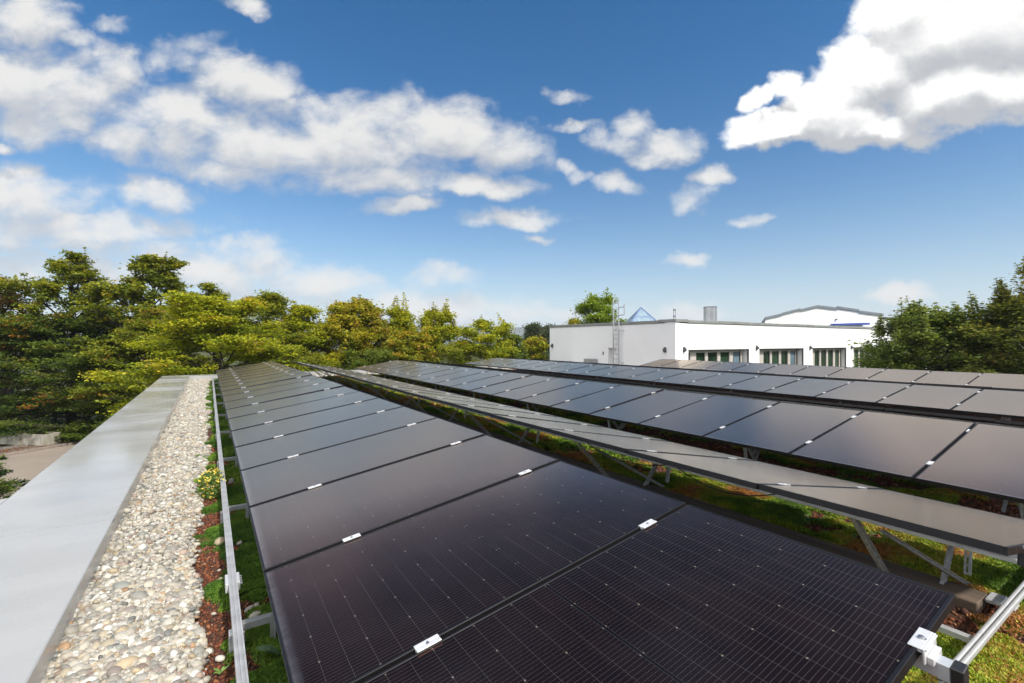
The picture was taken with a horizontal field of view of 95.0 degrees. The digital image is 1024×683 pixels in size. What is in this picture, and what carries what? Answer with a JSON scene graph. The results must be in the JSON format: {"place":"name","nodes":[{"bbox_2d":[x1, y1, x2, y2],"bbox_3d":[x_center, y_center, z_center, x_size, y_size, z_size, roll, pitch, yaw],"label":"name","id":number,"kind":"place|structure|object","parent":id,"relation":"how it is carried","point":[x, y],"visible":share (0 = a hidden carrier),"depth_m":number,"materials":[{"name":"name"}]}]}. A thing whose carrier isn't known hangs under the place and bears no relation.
{"place":"outdoors","nodes":[
{"label":"outdoors","id":0,"kind":"place"},
{"bbox_2d":[0,444,75,498],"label":"road","id":1,"kind":"structure","parent":0,"point":[30,466],"depth_m":20.92,"materials":[{"name":"concrete"}]},
{"bbox_2d":[0,454,20,498],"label":"shrub","id":2,"kind":"object","parent":1,"relation":"on","point":[4,486],"visible":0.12,"depth_m":8.79,"materials":[{"name":"green plant"}]},
{"bbox_2d":[0,434,86,454],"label":"pavement","id":3,"kind":"structure","parent":0,"point":[18,446],"depth_m":23.69,"materials":[{"name":"grey concrete"}]},
{"bbox_2d":[21,431,59,445],"bbox_3d":[-24.547,5.045,24.425,1.498,0.560,0.750,0,0,11],"label":"concrete planter","id":4,"kind":"object","parent":3,"relation":"on","point":[42,439],"visible":0.84,"depth_m":24.10,"materials":[{"name":"concrete"}]},
{"bbox_2d":[0,342,1023,446],"bbox_3d":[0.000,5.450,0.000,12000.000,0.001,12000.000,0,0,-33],"label":"ground","id":5,"kind":"structure","parent":0,"point":[201,353],"depth_m":102.21,"materials":[{"name":"green plant"}]},
{"bbox_2d":[0,274,46,392],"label":"slender tree","id":6,"kind":"object","parent":5,"relation":"on","point":[3,301],"visible":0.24,"depth_m":27.59,"materials":[{"name":"green plant"}]},
{"bbox_2d":[0,387,71,430],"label":"shrub","id":7,"kind":"object","parent":5,"relation":"on","point":[28,393],"visible":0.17,"depth_m":27.32,"materials":[{"name":"green plant"}]},
{"bbox_2d":[0,389,116,436],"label":"shrub","id":8,"kind":"object","parent":5,"relation":"on","point":[57,416],"visible":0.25,"depth_m":25.93,"materials":[{"name":"green plant"}]},
{"bbox_2d":[0,315,142,420],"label":"maple tree","id":9,"kind":"object","parent":5,"relation":"on","point":[4,324],"visible":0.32,"depth_m":26.02,"materials":[{"name":"green plant"}]},
{"bbox_2d":[44,419,107,441],"bbox_3d":[-23.021,4.861,26.126,4.387,1.085,4.681,0,0,6],"label":"shrub","id":10,"kind":"object","parent":5,"relation":"on","point":[71,433],"visible":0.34,"depth_m":24.90,"materials":[{"name":"green plant"}]},
{"bbox_2d":[0,375,158,436],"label":"shrub","id":11,"kind":"object","parent":5,"relation":"on","point":[47,425],"visible":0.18,"depth_m":24.70,"materials":[{"name":"green plant"}]},
{"bbox_2d":[0,247,165,423],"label":"tall tree","id":12,"kind":"object","parent":5,"relation":"on","point":[76,271],"visible":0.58,"depth_m":27.52,"materials":[{"name":"green plant"}]},
{"bbox_2d":[0,308,176,431],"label":"maple tree","id":13,"kind":"object","parent":5,"relation":"on","point":[60,355],"visible":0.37,"depth_m":25.87,"materials":[{"name":"green plant"}]},
{"bbox_2d":[54,251,209,365],"bbox_3d":[-22.800,-0.140,29.593,9.436,11.151,8.282,0,0,-44],"label":"tall tree","id":14,"kind":"object","parent":5,"relation":"on","point":[156,269],"visible":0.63,"depth_m":28.57,"materials":[{"name":"green plant"}]},
{"bbox_2d":[67,301,215,415],"bbox_3d":[-20.274,1.515,27.167,8.015,7.790,8.025,0,0,-33],"label":"maple tree","id":15,"kind":"object","parent":5,"relation":"on","point":[134,329],"visible":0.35,"depth_m":25.31,"materials":[{"name":"green plant"}]},
{"bbox_2d":[76,290,316,414],"bbox_3d":[-13.898,1.553,22.395,10.446,7.720,10.332,0,0,-33],"label":"bright maple","id":16,"kind":"object","parent":5,"relation":"on","point":[204,320],"visible":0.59,"depth_m":21.13,"materials":[{"name":"green plant"}]},
{"bbox_2d":[197,282,237,362],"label":"slender tree","id":17,"kind":"object","parent":5,"relation":"on","point":[208,287],"visible":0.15,"depth_m":30.95,"materials":[{"name":"green plant"}]},
{"bbox_2d":[197,289,325,373],"bbox_3d":[-15.194,1.119,29.223,7.908,8.606,8.214,0,0,29],"label":"bright maple","id":18,"kind":"object","parent":5,"relation":"on","point":[279,302],"visible":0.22,"depth_m":28.30,"materials":[{"name":"green plant"}]},
{"bbox_2d":[283,348,340,370],"bbox_3d":[-12.091,2.781,27.554,5.150,5.252,5.142,0,0,-12],"label":"shrub","id":19,"kind":"object","parent":5,"relation":"on","point":[312,358],"visible":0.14,"depth_m":27.12,"materials":[{"name":"green plant"}]},
{"bbox_2d":[272,302,355,369],"bbox_3d":[-13.082,1.400,29.692,6.453,8.020,6.588,0,0,-33],"label":"autumn tree","id":20,"kind":"object","parent":5,"relation":"on","point":[305,313],"visible":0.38,"depth_m":28.97,"materials":[{"name":"green plant"}]},
{"bbox_2d":[310,296,392,369],"bbox_3d":[-10.830,1.228,30.960,6.963,8.373,7.548,0,0,-33],"label":"autumn tree","id":21,"kind":"object","parent":5,"relation":"on","point":[342,313],"visible":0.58,"depth_m":30.05,"materials":[{"name":"green plant"}]},
{"bbox_2d":[336,348,374,369],"bbox_3d":[-9.436,2.850,28.635,4.316,5.114,4.868,0,0,10],"label":"shrub","id":22,"kind":"object","parent":5,"relation":"on","point":[352,356],"visible":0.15,"depth_m":28.00,"materials":[{"name":"green plant"}]},
{"bbox_2d":[343,295,398,366],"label":"autumn tree","id":23,"kind":"object","parent":5,"relation":"on","point":[372,318],"visible":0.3,"depth_m":31.50,"materials":[{"name":"green plant"}]},
{"bbox_2d":[358,346,404,365],"bbox_3d":[-7.925,2.830,28.425,4.324,5.157,4.958,0,0,-4],"label":"shrub","id":24,"kind":"object","parent":5,"relation":"on","point":[379,355],"visible":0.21,"depth_m":28.05,"materials":[{"name":"green plant"}]},
{"bbox_2d":[374,292,418,357],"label":"autumn tree","id":25,"kind":"object","parent":5,"relation":"on","point":[401,316],"visible":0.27,"depth_m":32.47,"materials":[{"name":"green plant"}]},
{"bbox_2d":[381,319,446,362],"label":"autumn tree","id":26,"kind":"object","parent":5,"relation":"on","point":[409,345],"visible":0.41,"depth_m":29.54,"materials":[{"name":"green plant"}]},
{"bbox_2d":[406,299,479,363],"bbox_3d":[-5.912,1.130,33.670,7.894,8.555,7.757,0,0,13],"label":"autumn tree","id":27,"kind":"object","parent":5,"relation":"on","point":[440,330],"visible":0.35,"depth_m":33.66,"materials":[{"name":"green plant"}]},
{"bbox_2d":[433,345,482,365],"bbox_3d":[-3.705,2.789,31.012,5.426,5.238,6.243,0,0,-12],"label":"shrub","id":28,"kind":"object","parent":5,"relation":"on","point":[451,354],"visible":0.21,"depth_m":30.22,"materials":[{"name":"green plant"}]},
{"bbox_2d":[444,313,520,365],"bbox_3d":[-1.728,1.661,33.219,7.869,7.505,7.412,0,0,-33],"label":"autumn tree","id":29,"kind":"object","parent":5,"relation":"on","point":[497,333],"visible":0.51,"depth_m":32.09,"materials":[{"name":"green plant"}]},
{"bbox_2d":[0,366,1023,682],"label":"flat roof building","id":30,"kind":"structure","parent":5,"relation":"on","point":[62,516],"depth_m":3.72,"materials":[{"name":"concrete"}]},
{"bbox_2d":[197,466,228,501],"bbox_3d":[-3.137,1.465,4.913,0.289,0.243,0.802,0,0,-33],"label":"flowering stonecrop","id":31,"kind":"object","parent":30,"relation":"on","point":[203,480],"visible":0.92,"depth_m":4.78,"materials":[{"name":"yellow plant"}]},
{"bbox_2d":[212,377,275,682],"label":"edge rail","id":32,"kind":"object","parent":30,"relation":"on","point":[233,582],"visible":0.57,"depth_m":2.76,"materials":[{"name":"metal"}]},
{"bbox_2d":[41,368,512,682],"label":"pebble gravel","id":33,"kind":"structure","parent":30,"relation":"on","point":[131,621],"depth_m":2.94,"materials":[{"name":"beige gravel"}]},
{"bbox_2d":[230,362,968,682],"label":"mounting rack","id":34,"kind":"object","parent":30,"relation":"on","point":[931,659],"visible":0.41,"depth_m":1.38,"materials":[{"name":"silver metal"}]},
{"bbox_2d":[219,370,302,386],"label":"solar panel","id":35,"kind":"object","parent":34,"relation":"on","point":[258,378],"visible":0.77,"depth_m":12.09,"materials":[{"name":"black"}]},
{"bbox_2d":[220,372,311,391],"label":"solar panel","id":36,"kind":"object","parent":34,"relation":"attached to","point":[265,381],"visible":0.86,"depth_m":11.17,"materials":[{"name":"black"}]},
{"bbox_2d":[221,375,319,396],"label":"solar panel","id":37,"kind":"object","parent":34,"relation":"on","point":[258,387],"visible":0.76,"depth_m":10.31,"materials":[{"name":"black"}]},
{"bbox_2d":[222,378,329,401],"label":"solar panel","id":38,"kind":"object","parent":34,"relation":"on","point":[233,397],"visible":0.84,"depth_m":9.42,"materials":[{"name":"black"}]},
{"bbox_2d":[224,381,343,409],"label":"solar panel","id":39,"kind":"object","parent":34,"relation":"attached to","point":[278,395],"visible":0.92,"depth_m":8.51,"materials":[{"name":"black"}]},
{"bbox_2d":[225,386,357,418],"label":"solar panel","id":40,"kind":"object","parent":34,"relation":"on","point":[273,404],"visible":0.81,"depth_m":7.63,"materials":[{"name":"black"}]},
{"bbox_2d":[228,391,378,430],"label":"solar panel","id":41,"kind":"object","parent":34,"relation":"on","point":[251,420],"visible":0.84,"depth_m":6.73,"materials":[{"name":"black"}]},
{"bbox_2d":[230,398,402,447],"bbox_3d":[-2.448,0.990,5.925,1.891,0.036,1.038,-11,6,-32],"label":"solar panel","id":42,"kind":"object","parent":34,"relation":"on","point":[258,433],"visible":0.81,"depth_m":5.84,"materials":[{"name":"black"}]},
{"bbox_2d":[234,406,436,470],"bbox_3d":[-1.875,0.993,5.039,1.891,0.036,1.038,-11,6,-32],"label":"solar panel","id":43,"kind":"object","parent":34,"relation":"on","point":[252,455],"visible":0.81,"depth_m":4.94,"materials":[{"name":"black"}]},
{"bbox_2d":[240,418,485,507],"bbox_3d":[-1.303,0.995,4.153,1.891,0.035,1.038,-11,6,-32],"label":"solar panel","id":44,"kind":"object","parent":34,"relation":"attached to","point":[268,482],"visible":0.81,"depth_m":4.03,"materials":[{"name":"black"}]},
{"bbox_2d":[248,435,558,572],"bbox_3d":[-0.730,1.002,3.268,1.891,0.036,1.038,-11,6,-32],"label":"solar panel","id":45,"kind":"object","parent":34,"relation":"on","point":[296,526],"visible":0.79,"depth_m":3.10,"materials":[{"name":"black"}]},
{"bbox_2d":[263,460,685,682],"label":"solar panel","id":46,"kind":"object","parent":34,"relation":"on","point":[362,608],"visible":0.9,"depth_m":2.16,"materials":[{"name":"black"}]},
{"bbox_2d":[363,504,955,682],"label":"solar panel","id":47,"kind":"object","parent":34,"relation":"attached to","point":[688,593],"visible":1,"depth_m":1.61,"materials":[{"name":"black"}]},
{"bbox_2d":[190,395,1023,682],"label":"brick chips","id":48,"kind":"object","parent":30,"relation":"on","point":[214,521],"visible":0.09,"depth_m":3.97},
{"bbox_2d":[192,374,1023,682],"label":"sedum carpet","id":49,"kind":"object","parent":30,"relation":"on","point":[998,658],"visible":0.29,"depth_m":3.85,"materials":[{"name":"green plant"}]},
{"bbox_2d":[299,363,1023,585],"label":"mounting rack","id":50,"kind":"object","parent":30,"relation":"on","point":[1018,559],"visible":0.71,"depth_m":2.99,"materials":[{"name":"metal"}]},
{"bbox_2d":[398,390,516,407],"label":"solar panel","id":51,"kind":"object","parent":50,"relation":"on","point":[418,394],"visible":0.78,"depth_m":8.05,"materials":[{"name":"black"}]},
{"bbox_2d":[422,396,558,416],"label":"solar panel","id":52,"kind":"object","parent":50,"relation":"on","point":[446,401],"visible":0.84,"depth_m":7.14,"materials":[{"name":"black"}]},
{"bbox_2d":[451,403,606,427],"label":"solar panel","id":53,"kind":"object","parent":50,"relation":"on","point":[485,411],"visible":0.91,"depth_m":6.24,"materials":[{"name":"black"}]},
{"bbox_2d":[491,414,669,441],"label":"solar panel","id":54,"kind":"object","parent":50,"relation":"on","point":[542,425],"visible":0.85,"depth_m":5.36,"materials":[{"name":"black"}]},
{"bbox_2d":[546,428,755,460],"bbox_3d":[1.391,1.036,4.638,1.891,0.037,1.038,13,-7,-32],"label":"solar panel","id":55,"kind":"object","parent":50,"relation":"on","point":[620,443],"visible":0.91,"depth_m":4.44,"materials":[{"name":"black"}]},
{"bbox_2d":[627,450,882,488],"bbox_3d":[1.963,1.042,3.752,1.891,0.038,1.038,13,-7,-32],"label":"solar panel","id":56,"kind":"object","parent":50,"relation":"on","point":[751,474],"visible":0.94,"depth_m":3.54,"materials":[{"name":"black"}]},
{"bbox_2d":[759,484,1023,555],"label":"solar panel","id":57,"kind":"object","parent":50,"relation":"on","point":[1001,534],"visible":1,"depth_m":2.57,"materials":[{"name":"black"}]},
{"bbox_2d":[323,378,1019,614],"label":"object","id":58,"kind":"structure","parent":30,"relation":"on","point":[973,601],"depth_m":3.63,"materials":[{"name":"wood"}]},
{"bbox_2d":[367,364,1023,518],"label":"mounting rack","id":59,"kind":"object","parent":30,"relation":"on","point":[1003,508],"visible":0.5,"depth_m":6.11,"materials":[{"name":"metal"}]},
{"bbox_2d":[407,367,473,381],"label":"solar panel","id":60,"kind":"object","parent":59,"relation":"on","point":[436,374],"visible":0.88,"depth_m":14.79,"materials":[{"name":"black"}]},
{"bbox_2d":[419,368,490,384],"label":"solar panel","id":61,"kind":"object","parent":59,"relation":"attached to","point":[452,376],"visible":0.9,"depth_m":13.90,"materials":[{"name":"black"}]},
{"bbox_2d":[434,370,509,387],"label":"solar panel","id":62,"kind":"object","parent":59,"relation":"on","point":[467,379],"visible":0.93,"depth_m":13.01,"materials":[{"name":"black"}]},
{"bbox_2d":[450,373,530,391],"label":"solar panel","id":63,"kind":"object","parent":59,"relation":"on","point":[481,383],"visible":0.96,"depth_m":12.11,"materials":[{"name":"black"}]},
{"bbox_2d":[469,375,555,395],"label":"solar panel","id":64,"kind":"object","parent":59,"relation":"on","point":[490,390],"visible":0.91,"depth_m":11.23,"materials":[{"name":"black"}]},
{"bbox_2d":[491,378,585,400],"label":"solar panel","id":65,"kind":"object","parent":59,"relation":"attached to","point":[516,394],"visible":0.93,"depth_m":10.34,"materials":[{"name":"black"}]},
{"bbox_2d":[518,381,620,407],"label":"solar panel","id":66,"kind":"object","parent":59,"relation":"on","point":[559,396],"visible":0.94,"depth_m":9.45,"materials":[{"name":"black"}]},
{"bbox_2d":[550,385,663,415],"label":"solar panel","id":67,"kind":"object","parent":59,"relation":"attached to","point":[587,405],"visible":0.98,"depth_m":8.55,"materials":[{"name":"black"}]},
{"bbox_2d":[589,390,713,425],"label":"solar panel","id":68,"kind":"object","parent":59,"relation":"on","point":[636,412],"visible":0.91,"depth_m":7.67,"materials":[{"name":"black"}]},
{"bbox_2d":[639,395,779,438],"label":"solar panel","id":69,"kind":"object","parent":59,"relation":"attached to","point":[702,418],"visible":0.9,"depth_m":6.77,"materials":[{"name":"black"}]},
{"bbox_2d":[703,402,862,455],"bbox_3d":[3.475,1.065,5.986,1.891,0.036,1.038,-11,6,-32],"label":"solar panel","id":70,"kind":"object","parent":59,"relation":"on","point":[784,428],"visible":0.91,"depth_m":5.87,"materials":[{"name":"black"}]},
{"bbox_2d":[790,411,975,480],"bbox_3d":[4.047,1.065,5.099,1.891,0.035,1.038,-11,6,-32],"label":"solar panel","id":71,"kind":"object","parent":59,"relation":"on","point":[905,447],"visible":1,"depth_m":4.97,"materials":[{"name":"black"}]},
{"bbox_2d":[914,423,1023,503],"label":"solar panel","id":72,"kind":"object","parent":59,"relation":"on","point":[983,459],"visible":1,"depth_m":4.22,"materials":[{"name":"black"}]},
{"bbox_2d":[421,362,1023,427],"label":"mounting rack","id":73,"kind":"object","parent":30,"relation":"on","point":[863,410],"visible":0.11,"depth_m":8.08,"materials":[{"name":"metal"}]},
{"bbox_2d":[802,400,892,412],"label":"solar panel","id":74,"kind":"object","parent":73,"relation":"on","point":[873,408],"visible":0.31,"depth_m":6.94,"materials":[{"name":"black"}]},
{"bbox_2d":[885,408,996,423],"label":"solar panel","id":75,"kind":"object","parent":73,"relation":"on","point":[957,417],"visible":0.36,"depth_m":6.04,"materials":[{"name":"black"}]},
{"bbox_2d":[488,358,1011,420],"bbox_3d":[3.612,1.221,15.510,1.240,0.727,19.043,0,0,-33],"label":"mounting rack","id":76,"kind":"object","parent":30,"relation":"on","point":[1008,419],"visible":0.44,"depth_m":10.23,"materials":[{"name":"metal"}]},
{"bbox_2d":[577,366,637,376],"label":"solar panel","id":77,"kind":"object","parent":76,"relation":"on","point":[604,371],"visible":0.97,"depth_m":15.84,"materials":[{"name":"black"}]},
{"bbox_2d":[599,367,663,379],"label":"solar panel","id":78,"kind":"object","parent":76,"relation":"attached to","point":[622,375],"visible":0.91,"depth_m":14.95,"materials":[{"name":"black"}]},
{"bbox_2d":[624,369,692,381],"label":"solar panel","id":79,"kind":"object","parent":76,"relation":"on","point":[655,375],"visible":0.94,"depth_m":14.06,"materials":[{"name":"black"}]},
{"bbox_2d":[652,371,724,384],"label":"solar panel","id":80,"kind":"object","parent":76,"relation":"on","point":[684,378],"visible":0.91,"depth_m":13.17,"materials":[{"name":"black"}]},
{"bbox_2d":[684,372,760,388],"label":"solar panel","id":81,"kind":"object","parent":76,"relation":"attached to","point":[719,381],"visible":0.91,"depth_m":12.27,"materials":[{"name":"black"}]},
{"bbox_2d":[721,375,803,392],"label":"solar panel","id":82,"kind":"object","parent":76,"relation":"on","point":[761,384],"visible":0.98,"depth_m":11.39,"materials":[{"name":"black"}]},
{"bbox_2d":[764,378,852,397],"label":"solar panel","id":83,"kind":"object","parent":76,"relation":"on","point":[809,387],"visible":0.93,"depth_m":10.50,"materials":[{"name":"black"}]},
{"bbox_2d":[815,381,912,403],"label":"solar panel","id":84,"kind":"object","parent":76,"relation":"attached to","point":[865,392],"visible":0.98,"depth_m":9.61,"materials":[{"name":"black"}]},
{"bbox_2d":[876,385,982,410],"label":"solar panel","id":85,"kind":"object","parent":76,"relation":"on","point":[942,398],"visible":0.98,"depth_m":8.72,"materials":[{"name":"black"}]},
{"bbox_2d":[951,389,1023,418],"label":"solar panel","id":86,"kind":"object","parent":76,"relation":"on","point":[1002,403],"visible":1,"depth_m":7.92,"materials":[{"name":"black"}]},
{"bbox_2d":[937,580,1023,682],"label":"end rail","id":87,"kind":"object","parent":30,"relation":"on","point":[975,645],"visible":0.27,"depth_m":2.33,"materials":[{"name":"metal"}]},
{"bbox_3d":[9.232,1.203,16.003,1.232,0.753,11.658,0,0,-33],"label":"mounting rack","id":88,"kind":"object","parent":30,"relation":"on","visible":0},
{"bbox_2d":[730,363,779,372],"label":"solar panel","id":89,"kind":"object","parent":88,"relation":"on","point":[755,367],"visible":0.64,"depth_m":16.90,"materials":[{"name":"black"}]},
{"bbox_2d":[758,364,811,374],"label":"solar panel","id":90,"kind":"object","parent":88,"relation":"on","point":[785,369],"visible":0.75,"depth_m":16.02,"materials":[{"name":"black"}]},
{"bbox_2d":[790,365,846,376],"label":"solar panel","id":91,"kind":"object","parent":88,"relation":"on","point":[819,371],"visible":0.66,"depth_m":15.13,"materials":[{"name":"black"}]},
{"bbox_2d":[826,367,885,379],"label":"solar panel","id":92,"kind":"object","parent":88,"relation":"on","point":[855,373],"visible":0.66,"depth_m":14.24,"materials":[{"name":"black"}]},
{"bbox_2d":[866,369,931,381],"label":"solar panel","id":93,"kind":"object","parent":88,"relation":"on","point":[899,375],"visible":0.69,"depth_m":13.36,"materials":[{"name":"black"}]},
{"bbox_2d":[912,371,982,384],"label":"solar panel","id":94,"kind":"object","parent":88,"relation":"on","point":[948,377],"visible":0.65,"depth_m":12.47,"materials":[{"name":"black"}]},
{"bbox_2d":[966,373,1023,388],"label":"solar panel","id":95,"kind":"object","parent":88,"relation":"on","point":[1002,380],"visible":0.63,"depth_m":11.64,"materials":[{"name":"black"}]},
{"bbox_2d":[519,321,549,359],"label":"distant tree","id":96,"kind":"object","parent":5,"relation":"on","point":[534,329],"visible":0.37,"depth_m":94.53,"materials":[{"name":"green plant"}]},
{"bbox_2d":[520,335,549,359],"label":"tree","id":97,"kind":"object","parent":5,"relation":"on","point":[538,346],"visible":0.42,"depth_m":43.41,"materials":[{"name":"green plant"}]},
{"bbox_2d":[569,287,626,323],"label":"lime tree","id":98,"kind":"object","parent":5,"relation":"on","point":[593,304],"visible":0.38,"depth_m":39.62,"materials":[{"name":"green plant"}]},
{"bbox_2d":[549,319,905,367],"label":"white building","id":99,"kind":"structure","parent":5,"relation":"on","point":[642,342],"depth_m":27.38,"materials":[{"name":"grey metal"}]},
{"bbox_2d":[688,349,748,362],"bbox_3d":[11.093,1.310,25.444,5.460,1.780,0.450,0,0,-33],"label":"window","id":100,"kind":"structure","parent":99,"relation":"in","point":[724,355],"depth_m":25.64,"materials":[{"name":"green glass"}]},
{"bbox_2d":[759,348,802,364],"bbox_3d":[16.422,1.310,28.889,5.150,1.780,0.450,0,0,-33],"label":"window","id":101,"kind":"structure","parent":99,"relation":"in","point":[776,355],"depth_m":29.08,"materials":[{"name":"grey metal"}]},
{"bbox_2d":[813,347,845,366],"bbox_3d":[21.608,1.310,32.241,4.900,1.780,0.450,0,0,-33],"label":"window","id":102,"kind":"structure","parent":99,"relation":"in","point":[821,356],"depth_m":32.48,"materials":[{"name":"glass"}]},
{"bbox_2d":[761,305,897,327],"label":"gabled hall","id":103,"kind":"structure","parent":5,"relation":"on","point":[828,315],"depth_m":60.00,"materials":[{"name":"white paint"}]},
{"bbox_2d":[866,323,916,369],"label":"upright tree","id":104,"kind":"object","parent":5,"relation":"on","point":[894,351],"visible":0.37,"depth_m":22.77,"materials":[{"name":"green plant"}]},
{"bbox_2d":[845,295,1023,373],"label":"upright tree","id":105,"kind":"object","parent":5,"relation":"on","point":[926,337],"visible":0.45,"depth_m":22.74,"materials":[{"name":"green plant"}]},
{"bbox_2d":[942,256,1023,373],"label":"upright tree","id":106,"kind":"object","parent":5,"relation":"on","point":[1008,311],"visible":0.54,"depth_m":21.09,"materials":[{"name":"green plant"}]},
{"bbox_2d":[0,0,1023,326],"label":"sky","id":107,"kind":"structure","parent":0,"point":[753,161],"materials":[{"name":"blue"}]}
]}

